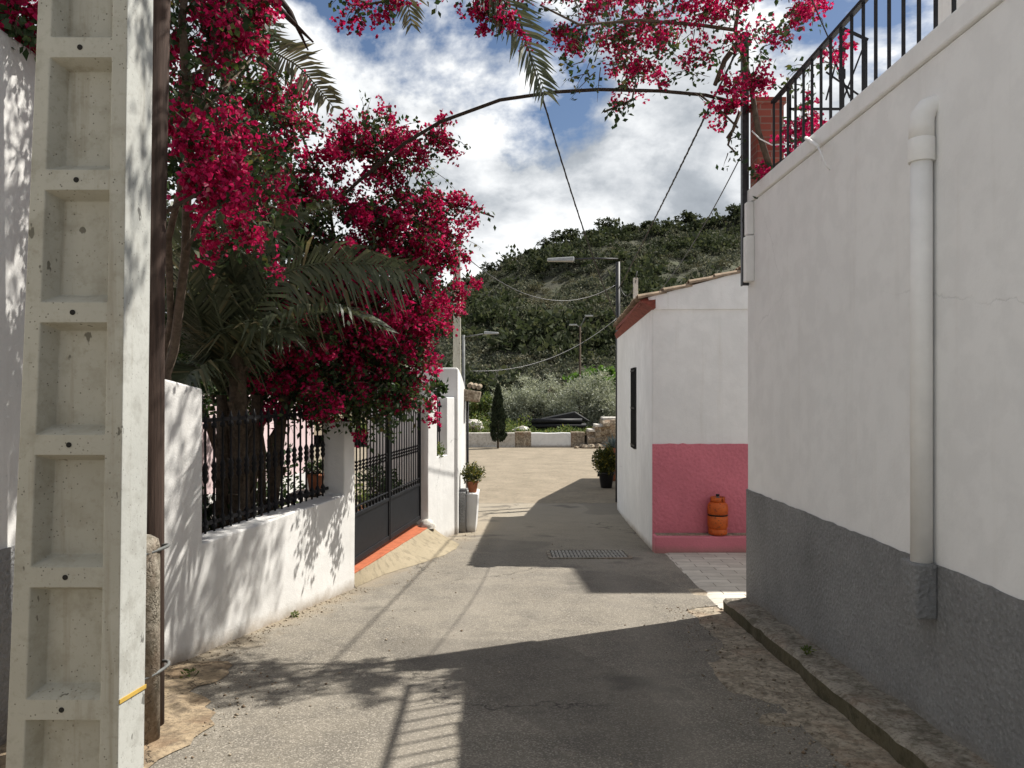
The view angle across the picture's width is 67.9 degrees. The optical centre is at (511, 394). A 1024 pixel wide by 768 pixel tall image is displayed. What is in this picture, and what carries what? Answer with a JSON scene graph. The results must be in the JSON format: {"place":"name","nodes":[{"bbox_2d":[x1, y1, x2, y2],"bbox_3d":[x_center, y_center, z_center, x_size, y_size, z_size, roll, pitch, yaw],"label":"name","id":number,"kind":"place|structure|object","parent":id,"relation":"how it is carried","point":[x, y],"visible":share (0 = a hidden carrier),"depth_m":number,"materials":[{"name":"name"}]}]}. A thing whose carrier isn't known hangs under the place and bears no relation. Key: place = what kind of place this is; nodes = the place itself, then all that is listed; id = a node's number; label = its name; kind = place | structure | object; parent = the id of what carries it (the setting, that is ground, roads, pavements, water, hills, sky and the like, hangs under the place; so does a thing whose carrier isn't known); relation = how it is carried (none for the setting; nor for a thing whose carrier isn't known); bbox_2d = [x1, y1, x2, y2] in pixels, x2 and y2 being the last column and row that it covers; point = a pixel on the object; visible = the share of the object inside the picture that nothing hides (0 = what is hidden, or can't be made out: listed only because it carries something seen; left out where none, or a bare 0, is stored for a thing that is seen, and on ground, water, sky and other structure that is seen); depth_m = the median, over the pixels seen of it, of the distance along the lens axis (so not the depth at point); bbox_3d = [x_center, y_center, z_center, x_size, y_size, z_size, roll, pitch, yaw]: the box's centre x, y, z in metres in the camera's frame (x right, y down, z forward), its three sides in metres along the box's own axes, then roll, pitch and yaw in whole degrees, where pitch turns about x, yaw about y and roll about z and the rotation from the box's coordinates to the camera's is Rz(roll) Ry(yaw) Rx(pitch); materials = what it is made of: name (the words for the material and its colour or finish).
{"place":"outdoors","nodes":[
{"label":"outdoors","id":0,"kind":"place"},
{"bbox_2d":[0,661,231,767],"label":"concrete apron","id":1,"kind":"object","parent":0,"point":[187,708],"visible":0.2,"depth_m":4.42,"materials":[{"name":"beige concrete"}]},
{"bbox_2d":[144,534,170,745],"bbox_3d":[-1.970,1.370,4.040,0.267,1.260,0.357,0,0,0],"label":"concrete stub","id":2,"kind":"object","parent":1,"relation":"on","point":[153,670],"visible":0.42,"depth_m":3.94,"materials":[{"name":"grey concrete"}]},
{"bbox_2d":[147,0,170,725],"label":"wooden pole","id":3,"kind":"object","parent":1,"relation":"on","point":[156,387],"visible":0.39,"depth_m":4.16,"materials":[{"name":"brown wood"}]},
{"bbox_2d":[180,668,198,677],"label":"weed","id":4,"kind":"object","parent":1,"relation":"on","point":[191,670],"visible":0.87,"depth_m":5.05,"materials":[{"name":"green plant"}]},
{"bbox_2d":[289,489,321,504],"bbox_3d":[-2.250,1.510,8.600,0.440,0.840,0.440,0,0,0],"label":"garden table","id":5,"kind":"object","parent":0,"point":[297,491],"visible":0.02,"depth_m":8.41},
{"bbox_2d":[301,457,321,489],"bbox_3d":[-2.239,0.873,8.607,0.355,0.431,0.322,0,0,18],"label":"table pot","id":6,"kind":"object","parent":5,"relation":"on","point":[314,474],"visible":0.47,"depth_m":8.54,"materials":[{"name":"ceramic"}]},
{"bbox_2d":[355,483,375,510],"bbox_3d":[-2.140,1.550,10.302,0.613,0.800,0.595,0,0,0],"label":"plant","id":7,"kind":"object","parent":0,"point":[361,495],"visible":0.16,"depth_m":10.28,"materials":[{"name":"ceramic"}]},
{"bbox_2d":[355,453,402,505],"bbox_3d":[-1.996,1.403,11.199,0.694,1.094,0.700,0,0,-34],"label":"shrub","id":8,"kind":"object","parent":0,"point":[375,480],"visible":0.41,"depth_m":11.15,"materials":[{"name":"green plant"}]},
{"bbox_2d":[375,475,403,491],"bbox_3d":[-1.875,1.563,11.741,0.490,0.773,0.493,0,0,38],"label":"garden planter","id":9,"kind":"object","parent":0,"point":[393,483],"visible":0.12,"depth_m":11.72,"materials":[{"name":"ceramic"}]},
{"bbox_2d":[314,414,542,434],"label":"field","id":10,"kind":"structure","parent":0,"point":[320,432],"depth_m":41.07,"materials":[{"name":"green plant"}]},
{"bbox_2d":[350,411,591,436],"bbox_3d":[-1.516,1.455,38.747,15.284,1.344,4.831,0,0,0],"label":"ground cover","id":11,"kind":"object","parent":10,"relation":"on","point":[511,425],"visible":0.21,"depth_m":37.24,"materials":[{"name":"green plant"}]},
{"bbox_2d":[469,419,482,429],"bbox_3d":[-1.871,1.424,37.175,0.775,0.543,0.698,0,0,23],"label":"boulder","id":12,"kind":"object","parent":11,"relation":"on","point":[475,421],"visible":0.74,"depth_m":36.99,"materials":[{"name":"stone"}]},
{"bbox_2d":[469,391,492,423],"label":"leafy tree","id":13,"kind":"object","parent":10,"relation":"on","point":[484,403],"visible":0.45,"depth_m":42.55,"materials":[{"name":"green plant"}]},
{"bbox_2d":[514,425,529,431],"bbox_3d":[0.519,1.755,37.203,0.901,0.573,0.697,0,0,0],"label":"boulder","id":14,"kind":"object","parent":10,"relation":"on","point":[522,426],"visible":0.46,"depth_m":36.96,"materials":[{"name":"stone"}]},
{"bbox_2d":[483,372,567,424],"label":"olive tree","id":15,"kind":"object","parent":10,"relation":"on","point":[526,402],"visible":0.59,"depth_m":41.43,"materials":[{"name":"green plant"}]},
{"bbox_2d":[528,411,588,431],"bbox_3d":[2.409,1.393,38.635,3.218,1.110,1.530,0,0,0],"label":"covered stack","id":16,"kind":"object","parent":10,"relation":"on","point":[574,419],"visible":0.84,"depth_m":37.90,"materials":[{"name":"black plastic"}]},
{"bbox_2d":[545,367,615,426],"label":"olive tree","id":17,"kind":"object","parent":10,"relation":"on","point":[594,403],"visible":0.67,"depth_m":40.47,"materials":[{"name":"green plant"}]},
{"bbox_2d":[569,315,592,414],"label":"distant pole","id":18,"kind":"object","parent":10,"relation":"on","point":[579,343],"visible":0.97,"depth_m":45.95,"materials":[{"name":"grey metal"}]},
{"bbox_2d":[562,365,615,396],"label":"fig tree","id":19,"kind":"object","parent":10,"relation":"on","point":[611,371],"visible":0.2,"depth_m":46.71,"materials":[{"name":"green plant"}]},
{"bbox_2d":[314,435,585,446],"bbox_3d":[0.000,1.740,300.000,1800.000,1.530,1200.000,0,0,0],"label":"ground","id":20,"kind":"structure","parent":0,"point":[319,439],"depth_m":40.94,"materials":[{"name":"soil"}]},
{"bbox_2d":[0,30,35,744],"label":"neighbour wall","id":21,"kind":"structure","parent":20,"relation":"on","point":[17,79],"depth_m":4.01,"materials":[{"name":"white paint"}]},
{"bbox_2d":[0,0,37,61],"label":"wall bougainvillea","id":22,"kind":"object","parent":21,"relation":"on","point":[22,30],"depth_m":3.99,"materials":[{"name":"red plant"}]},
{"bbox_2d":[164,379,354,666],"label":"garden wall","id":23,"kind":"structure","parent":20,"relation":"on","point":[227,584],"depth_m":6.06,"materials":[{"name":"white paint"}]},
{"bbox_2d":[202,405,328,533],"bbox_3d":[-2.182,0.587,6.758,0.052,1.013,2.265,0,0,14],"label":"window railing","id":24,"kind":"object","parent":23,"relation":"attached to","point":[231,516],"depth_m":6.67,"materials":[{"name":"black metal"}]},
{"bbox_2d":[343,404,420,563],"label":"driveway gate","id":25,"kind":"structure","parent":23,"relation":"attached to","point":[380,522],"depth_m":9.69,"materials":[{"name":"metal"}]},
{"bbox_2d":[368,368,481,533],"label":"outbuilding","id":26,"kind":"structure","parent":20,"relation":"on","point":[466,503],"depth_m":12.57,"materials":[{"name":"white paint"}]},
{"bbox_2d":[460,461,485,492],"bbox_3d":[-0.655,1.380,12.956,0.469,0.556,0.472,0,0,40],"label":"flower pot","id":27,"kind":"object","parent":26,"relation":"on","point":[471,473],"visible":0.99,"depth_m":12.89,"materials":[{"name":"ceramic"}]},
{"bbox_2d":[417,397,453,536],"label":"pier wall","id":28,"kind":"structure","parent":20,"relation":"on","point":[437,490],"depth_m":11.84,"materials":[{"name":"white paint"}]},
{"bbox_2d":[423,373,448,398],"bbox_3d":[-1.148,-0.126,11.394,0.374,0.412,0.411,0,0,28],"label":"ivy sprig","id":29,"kind":"object","parent":28,"relation":"on","point":[442,386],"visible":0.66,"depth_m":11.38,"materials":[{"name":"green plant"}]},
{"bbox_2d":[437,441,446,456],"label":"wall plant","id":30,"kind":"object","parent":28,"relation":"on","point":[439,449],"depth_m":11.87,"materials":[{"name":"green plant"}]},
{"bbox_2d":[453,251,460,372],"bbox_3d":[-1.045,-0.162,14.800,0.223,5.324,0.160,0,0,0],"label":"concrete post","id":31,"kind":"object","parent":20,"relation":"on","point":[457,352],"visible":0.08,"depth_m":14.73,"materials":[{"name":"grey concrete"}]},
{"bbox_2d":[471,261,616,300],"bbox_3d":[0.731,-2.381,16.126,4.292,0.738,0.017,0,0,-38],"label":"overhead cable","id":32,"kind":"object","parent":31,"relation":"attached to","point":[534,296],"visible":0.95,"depth_m":15.94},
{"bbox_2d":[585,417,615,444],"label":"rubble stone wall","id":33,"kind":"structure","parent":20,"relation":"on","point":[601,431],"depth_m":35.75,"materials":[{"name":"beige stone"}]},
{"bbox_2d":[613,266,747,552],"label":"village house","id":34,"kind":"structure","parent":20,"relation":"on","point":[682,404],"depth_m":10.70,"materials":[{"name":"white paint"}]},
{"bbox_2d":[630,367,635,448],"bbox_3d":[2.084,0.220,12.900,0.088,1.360,0.605,0,0,3],"label":"window","id":35,"kind":"structure","parent":34,"relation":"in","point":[633,370],"depth_m":12.72,"materials":[{"name":"paint"}]},
{"bbox_2d":[633,271,637,298],"bbox_3d":[2.795,-0.145,17.169,0.100,5.291,0.162,0,0,0],"label":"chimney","id":36,"kind":"object","parent":34,"relation":"on","point":[635,289],"visible":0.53,"depth_m":17.15,"materials":[{"name":"paint"}]},
{"bbox_2d":[707,494,727,535],"bbox_3d":[2.856,1.654,10.550,0.282,0.560,0.282,0,0,0],"label":"gas bottle","id":37,"kind":"object","parent":34,"relation":"on","point":[717,515],"visible":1,"depth_m":10.44,"materials":[{"name":"orange paint"}]},
{"bbox_2d":[723,597,995,767],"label":"kerb","id":38,"kind":"structure","parent":20,"relation":"on","point":[902,734],"depth_m":4.32,"materials":[{"name":"concrete"}]},
{"bbox_2d":[799,644,816,654],"bbox_3d":[2.023,1.749,5.200,0.095,0.096,0.118,0,0,-37],"label":"weed","id":39,"kind":"object","parent":38,"relation":"on","point":[807,649],"visible":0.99,"depth_m":5.20,"materials":[{"name":"green plant"}]},
{"bbox_2d":[746,0,1023,767],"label":"terrace house","id":40,"kind":"structure","parent":20,"relation":"on","point":[827,520],"depth_m":4.27,"materials":[{"name":"grey paint"}]},
{"bbox_2d":[306,0,858,227],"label":"terrace bougainvillea","id":41,"kind":"object","parent":40,"relation":"on","point":[797,14],"visible":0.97,"depth_m":6.83,"materials":[{"name":"pink plant"}]},
{"bbox_2d":[741,32,748,285],"bbox_3d":[2.134,-2.160,6.965,0.072,2.320,0.070,0,0,0],"label":"steel post","id":42,"kind":"object","parent":40,"relation":"attached to","point":[744,151],"visible":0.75,"depth_m":6.94,"materials":[{"name":"black metal"}]},
{"bbox_2d":[618,49,737,289],"bbox_3d":[2.285,-2.860,12.235,0.030,0.899,10.537,0,0,2],"label":"overhead cable","id":43,"kind":"object","parent":42,"relation":"attached to","point":[721,82],"visible":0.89,"depth_m":10.11,"materials":[{"name":"rubber"}]},
{"bbox_2d":[659,156,740,290],"bbox_3d":[2.115,-1.850,9.075,0.012,0.792,4.252,0,0,0],"label":"overhead cable","id":44,"kind":"object","parent":42,"relation":"attached to","point":[704,223],"visible":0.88,"depth_m":8.31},
{"bbox_2d":[743,202,753,282],"bbox_3d":[2.134,-1.377,6.850,0.071,0.715,0.100,0,0,0],"label":"conduit box","id":45,"kind":"object","parent":40,"relation":"attached to","point":[748,257],"visible":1,"depth_m":6.81,"materials":[{"name":"white plastic"}]},
{"bbox_2d":[749,97,785,187],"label":"brick pillar","id":46,"kind":"structure","parent":40,"relation":"on","point":[765,109],"depth_m":6.79,"materials":[{"name":"red brick"}]},
{"bbox_2d":[752,131,789,145],"bbox_3d":[2.214,-2.194,6.487,0.044,0.204,0.351,0,0,-44],"label":"white cord","id":47,"kind":"object","parent":46,"relation":"attached to","point":[769,143],"visible":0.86,"depth_m":6.51,"materials":[{"name":"fabric"}]},
{"bbox_2d":[804,136,830,170],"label":"white cable","id":48,"kind":"structure","parent":40,"relation":"attached to","point":[812,142],"depth_m":5.12,"materials":[{"name":"white plastic"}]},
{"bbox_2d":[789,27,868,153],"bbox_3d":[2.747,-2.507,6.600,0.699,1.414,0.024,0,0,0],"label":"iron trellis","id":49,"kind":"object","parent":40,"relation":"on","point":[845,86],"visible":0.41,"depth_m":6.59,"materials":[{"name":"black metal"}]},
{"bbox_2d":[811,0,835,54],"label":"overhead cable","id":50,"kind":"object","parent":49,"relation":"attached to","point":[821,21],"visible":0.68,"depth_m":6.41,"materials":[{"name":"rubber"}]},
{"bbox_2d":[771,0,955,167],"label":"terrace railing","id":51,"kind":"object","parent":40,"relation":"on","point":[841,25],"visible":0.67,"depth_m":5.09,"materials":[{"name":"black metal"}]},
{"bbox_2d":[901,95,938,618],"bbox_3d":[2.148,-0.203,3.930,0.207,2.685,0.160,0,0,0],"label":"downpipe","id":52,"kind":"object","parent":40,"relation":"attached to","point":[918,584],"visible":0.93,"depth_m":3.88,"materials":[{"name":"white plastic"}]},
{"bbox_2d":[938,0,966,24],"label":"tall house","id":53,"kind":"structure","parent":20,"relation":"on","point":[944,9],"depth_m":13.09,"materials":[{"name":"paint"}]},
{"bbox_2d":[314,447,616,504],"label":"plaza pavement","id":54,"kind":"structure","parent":0,"point":[540,475],"depth_m":23.39,"materials":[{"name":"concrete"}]},
{"bbox_2d":[462,331,498,385],"bbox_3d":[-0.918,0.328,22.000,1.061,4.344,0.133,0,0,0],"label":"street lamp","id":55,"kind":"object","parent":54,"relation":"on","point":[463,354],"visible":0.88,"depth_m":21.97,"materials":[{"name":"grey metal"}]},
{"bbox_2d":[488,383,507,447],"bbox_3d":[-0.631,0.946,35.304,1.002,3.046,0.880,0,0,0],"label":"cypress","id":56,"kind":"object","parent":54,"relation":"on","point":[498,417],"visible":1,"depth_m":35.12,"materials":[{"name":"green plant"}]},
{"bbox_2d":[469,432,584,446],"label":"wall","id":57,"kind":"structure","parent":54,"relation":"on","point":[538,439],"depth_m":36.01,"materials":[{"name":"paint"}]},
{"bbox_2d":[547,257,619,501],"bbox_3d":[1.653,-0.340,17.229,1.689,5.679,0.729,0,0,0],"label":"street lamp","id":58,"kind":"object","parent":54,"relation":"on","point":[565,259],"visible":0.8,"depth_m":17.46,"materials":[{"name":"grey metal"}]},
{"bbox_2d":[471,319,615,371],"bbox_3d":[0.803,-1.108,15.952,4.328,1.322,0.018,0,0,-42],"label":"overhead cable","id":59,"kind":"object","parent":58,"relation":"attached to","point":[548,358],"visible":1,"depth_m":15.89,"materials":[{"name":"black rubber"}]},
{"bbox_2d":[588,444,594,448],"bbox_3d":[3.655,2.408,35.242,0.344,0.316,0.356,0,0,-22],"label":"rock","id":60,"kind":"object","parent":54,"relation":"on","point":[591,446],"visible":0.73,"depth_m":35.13,"materials":[{"name":"stone"}]},
{"bbox_2d":[591,442,614,487],"bbox_3d":[2.515,1.864,20.271,0.784,1.211,0.806,0,0,-44],"label":"shrub pot","id":61,"kind":"object","parent":54,"relation":"on","point":[604,459],"visible":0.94,"depth_m":20.15,"materials":[{"name":"green plant"}]},
{"bbox_2d":[602,435,614,480],"bbox_3d":[2.950,1.762,21.986,0.728,1.417,0.673,0,0,0],"label":"agave pot","id":62,"kind":"object","parent":54,"relation":"on","point":[612,442],"visible":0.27,"depth_m":22.00,"materials":[{"name":"ceramic"}]},
{"bbox_2d":[18,0,932,308],"label":"sky","id":63,"kind":"structure","parent":0,"point":[512,166],"materials":[{"name":"blue"}]},
{"bbox_2d":[149,503,846,767],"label":"road","id":64,"kind":"structure","parent":0,"point":[563,697],"depth_m":5.14,"materials":[{"name":"concrete"}]},
{"bbox_2d":[6,0,152,767],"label":"utility pole","id":65,"kind":"object","parent":64,"relation":"on","point":[77,685],"visible":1,"depth_m":2.44,"materials":[{"name":"concrete"}]},
{"bbox_2d":[513,0,617,318],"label":"overhead cable","id":66,"kind":"object","parent":65,"relation":"attached to","point":[569,183],"visible":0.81,"depth_m":11.04,"materials":[{"name":"rubber"}]},
{"bbox_2d":[354,525,426,586],"bbox_3d":[-1.603,2.195,9.716,0.400,0.610,3.330,0,0,7],"label":"gate step","id":67,"kind":"object","parent":64,"relation":"on","point":[404,536],"visible":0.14,"depth_m":9.60,"materials":[{"name":"orange tile"}]},
{"bbox_2d":[418,519,435,528],"bbox_3d":[-1.260,1.895,11.235,0.279,0.130,0.269,0,0,0],"label":"stone","id":68,"kind":"object","parent":67,"relation":"on","point":[427,523],"visible":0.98,"depth_m":11.15,"materials":[{"name":"white stone"}]},
{"bbox_2d":[354,528,458,587],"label":"driveway ramp","id":69,"kind":"structure","parent":64,"relation":"on","point":[427,544],"depth_m":9.72,"materials":[{"name":"beige concrete"}]},
{"bbox_2d":[546,549,632,558],"bbox_3d":[1.035,2.165,10.330,1.120,0.058,0.750,0,0,0],"label":"drain grate","id":70,"kind":"object","parent":64,"relation":"on","point":[585,554],"visible":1,"depth_m":10.31,"materials":[{"name":"metal"}]},
{"bbox_2d":[659,589,904,767],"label":"gutter strip","id":71,"kind":"object","parent":64,"relation":"on","point":[841,728],"visible":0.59,"depth_m":4.76,"materials":[{"name":"concrete"}]},
{"bbox_2d":[156,530,885,767],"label":"gravel","id":72,"kind":"structure","parent":0,"point":[714,627],"depth_m":5.15,"materials":[{"name":"beige gravel"}]},
{"bbox_2d":[290,610,299,616],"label":"weed","id":73,"kind":"object","parent":72,"relation":"on","point":[292,614],"visible":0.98,"depth_m":6.75,"materials":[{"name":"green plant"}]},
{"bbox_2d":[341,223,740,413],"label":"hill","id":74,"kind":"structure","parent":0,"point":[552,287],"depth_m":87.95,"materials":[{"name":"green plant"}]},
{"bbox_2d":[168,205,740,401],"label":"scrub","id":75,"kind":"object","parent":74,"relation":"on","point":[566,363],"visible":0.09,"depth_m":78.48,"materials":[{"name":"green plant"}]},
{"bbox_2d":[480,261,496,271],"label":"hill tree","id":76,"kind":"object","parent":74,"relation":"on","point":[489,267],"visible":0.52,"depth_m":109.76,"materials":[{"name":"green plant"}]},
{"bbox_2d":[518,248,536,256],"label":"hill tree","id":77,"kind":"object","parent":74,"relation":"on","point":[527,251],"visible":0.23,"depth_m":108.20,"materials":[{"name":"green plant"}]},
{"bbox_2d":[536,237,550,248],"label":"hill tree","id":78,"kind":"object","parent":74,"relation":"on","point":[545,241],"visible":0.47,"depth_m":110.66,"materials":[{"name":"green plant"}]},
{"bbox_2d":[548,227,580,242],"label":"hill tree","id":79,"kind":"object","parent":74,"relation":"on","point":[563,235],"visible":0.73,"depth_m":107.36,"materials":[{"name":"green plant"}]},
{"bbox_2d":[581,230,599,234],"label":"hill tree","id":80,"kind":"object","parent":74,"relation":"on","point":[587,233],"visible":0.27,"depth_m":109.33,"materials":[{"name":"green plant"}]},
{"bbox_2d":[594,217,620,232],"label":"hill tree","id":81,"kind":"object","parent":74,"relation":"on","point":[605,224],"visible":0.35,"depth_m":111.99,"materials":[{"name":"green plant"}]},
{"bbox_2d":[618,222,637,234],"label":"hill tree","id":82,"kind":"object","parent":74,"relation":"on","point":[634,227],"visible":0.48,"depth_m":108.19,"materials":[{"name":"green plant"}]},
{"bbox_2d":[637,220,661,231],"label":"hill tree","id":83,"kind":"object","parent":74,"relation":"on","point":[643,225],"visible":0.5,"depth_m":110.21,"materials":[{"name":"green plant"}]},
{"bbox_2d":[659,220,677,231],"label":"hill tree","id":84,"kind":"object","parent":74,"relation":"on","point":[661,221],"visible":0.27,"depth_m":107.83,"materials":[{"name":"green plant"}]},
{"bbox_2d":[672,210,699,224],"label":"hill tree","id":85,"kind":"object","parent":74,"relation":"on","point":[686,216],"visible":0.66,"depth_m":109.05,"materials":[{"name":"green plant"}]},
{"bbox_2d":[724,203,740,221],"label":"hill tree","id":86,"kind":"object","parent":74,"relation":"on","point":[729,208],"visible":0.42,"depth_m":108.26,"materials":[{"name":"green plant"}]},
{"bbox_2d":[664,553,745,608],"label":"alley paving","id":87,"kind":"structure","parent":0,"point":[718,578],"depth_m":8.96,"materials":[{"name":"grey tile"}]},
{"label":"garden ground","id":88,"kind":"structure","parent":0,"visible":0},
{"bbox_2d":[202,482,232,532],"bbox_3d":[-2.739,1.331,7.151,0.712,1.270,0.715,0,0,-26],"label":"garden shrub","id":89,"kind":"object","parent":88,"relation":"on","point":[209,512],"visible":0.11,"depth_m":7.05,"materials":[{"name":"green plant"}]},
{"bbox_2d":[165,0,312,380],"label":"bougainvillea","id":90,"kind":"object","parent":88,"relation":"on","point":[227,32],"visible":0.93,"depth_m":4.91,"materials":[{"name":"pink plant"}]},
{"bbox_2d":[165,80,342,523],"bbox_3d":[-3.054,-0.561,8.421,1.766,5.397,3.209,0,0,26],"label":"garden tree","id":91,"kind":"object","parent":88,"relation":"on","point":[171,170],"visible":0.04,"depth_m":7.82,"materials":[{"name":"green plant"}]},
{"bbox_2d":[202,395,314,528],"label":"garden house","id":92,"kind":"structure","parent":88,"relation":"on","point":[209,463],"depth_m":11.24,"materials":[{"name":"white paint"}]},
{"bbox_2d":[256,432,304,515],"bbox_3d":[-2.974,1.178,9.393,0.900,1.679,0.874,0,0,-39],"label":"garden shrub","id":93,"kind":"object","parent":88,"relation":"on","point":[290,485],"visible":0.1,"depth_m":9.45,"materials":[{"name":"green plant"}]},
{"bbox_2d":[165,184,434,532],"bbox_3d":[-2.103,-0.262,6.859,2.310,4.535,2.732,0,0,-23],"label":"bushy palm","id":94,"kind":"object","parent":88,"relation":"on","point":[213,327],"visible":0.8,"depth_m":6.37,"materials":[{"name":"green plant"}]},
{"bbox_2d":[201,68,495,514],"bbox_3d":[-1.667,-0.649,7.774,3.087,5.200,1.872,0,0,-33],"label":"bougainvillea","id":95,"kind":"object","parent":88,"relation":"on","point":[372,366],"visible":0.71,"depth_m":7.56,"materials":[{"name":"pink plant"}]},
{"bbox_2d":[215,0,559,523],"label":"palm tree","id":96,"kind":"object","parent":88,"relation":"on","point":[237,401],"visible":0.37,"depth_m":6.20,"materials":[{"name":"green plant"}]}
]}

